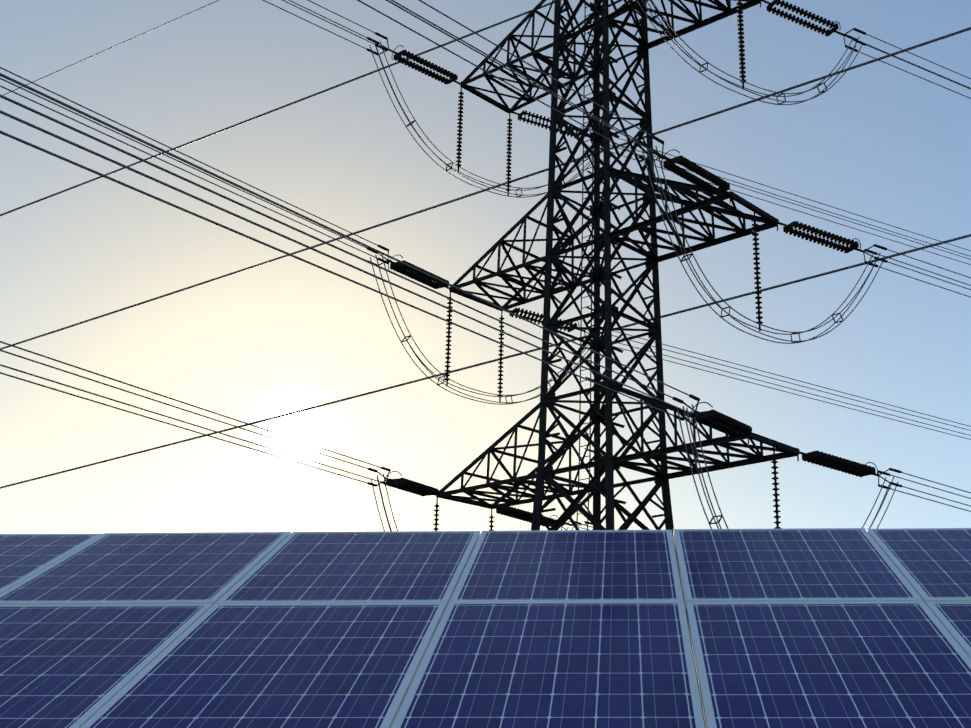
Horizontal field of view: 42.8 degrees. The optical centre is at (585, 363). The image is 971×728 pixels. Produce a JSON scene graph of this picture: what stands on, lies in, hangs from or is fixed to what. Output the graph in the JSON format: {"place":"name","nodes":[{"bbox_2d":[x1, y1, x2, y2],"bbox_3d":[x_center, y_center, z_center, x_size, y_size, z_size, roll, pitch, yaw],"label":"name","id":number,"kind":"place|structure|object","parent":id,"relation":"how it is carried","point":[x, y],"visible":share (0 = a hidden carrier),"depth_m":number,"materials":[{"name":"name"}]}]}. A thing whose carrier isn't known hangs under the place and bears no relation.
{"place":"outdoors","nodes":[
{"label":"outdoors","id":0,"kind":"place"},
{"bbox_2d":[0,0,970,533],"label":"sky","id":1,"kind":"structure","parent":0,"point":[887,144],"materials":[{"name":"blue"}]},
{"bbox_2d":[675,549,705,727],"bbox_3d":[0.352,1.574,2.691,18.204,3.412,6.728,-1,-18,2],"label":"array rack","id":2,"kind":"object","parent":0,"point":[690,641],"depth_m":4.98,"materials":[{"name":"metal"}]},
{"bbox_2d":[0,528,970,727],"bbox_3d":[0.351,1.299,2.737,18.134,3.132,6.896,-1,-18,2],"label":"solar panel frames","id":3,"kind":"structure","parent":2,"relation":"on","point":[396,713],"depth_m":5.24,"materials":[{"name":"silver metal"}]},
{"bbox_2d":[0,530,970,727],"bbox_3d":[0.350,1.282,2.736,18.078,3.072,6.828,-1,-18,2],"label":"solar panels","id":4,"kind":"object","parent":3,"relation":"in","point":[766,666],"visible":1,"depth_m":4.86,"materials":[{"name":"blue glass"}]},
{"label":"ground","id":5,"kind":"structure","parent":0,"visible":0},
{"bbox_2d":[0,0,970,530],"bbox_3d":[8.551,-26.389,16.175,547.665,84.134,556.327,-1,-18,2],"label":"conductors","id":6,"kind":"structure","parent":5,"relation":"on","point":[618,146],"depth_m":34.34,"materials":[{"name":"grey metal"}]},
{"bbox_2d":[436,0,799,547],"bbox_3d":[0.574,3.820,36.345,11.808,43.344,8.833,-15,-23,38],"label":"transmission tower","id":7,"kind":"structure","parent":5,"relation":"on","point":[607,462],"depth_m":38.22,"materials":[{"name":"metal"}]},
{"bbox_2d":[387,0,875,530],"bbox_3d":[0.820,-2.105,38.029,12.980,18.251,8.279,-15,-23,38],"label":"insulators","id":8,"kind":"object","parent":7,"relation":"attached to","point":[723,424],"visible":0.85,"depth_m":37.39,"materials":[{"name":"black ceramic"}]},
{"bbox_2d":[366,0,901,529],"bbox_3d":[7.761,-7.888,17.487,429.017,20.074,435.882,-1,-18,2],"label":"line fittings","id":9,"kind":"object","parent":7,"relation":"attached to","point":[666,162],"visible":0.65,"depth_m":36.55,"materials":[{"name":"metal"}]}
]}

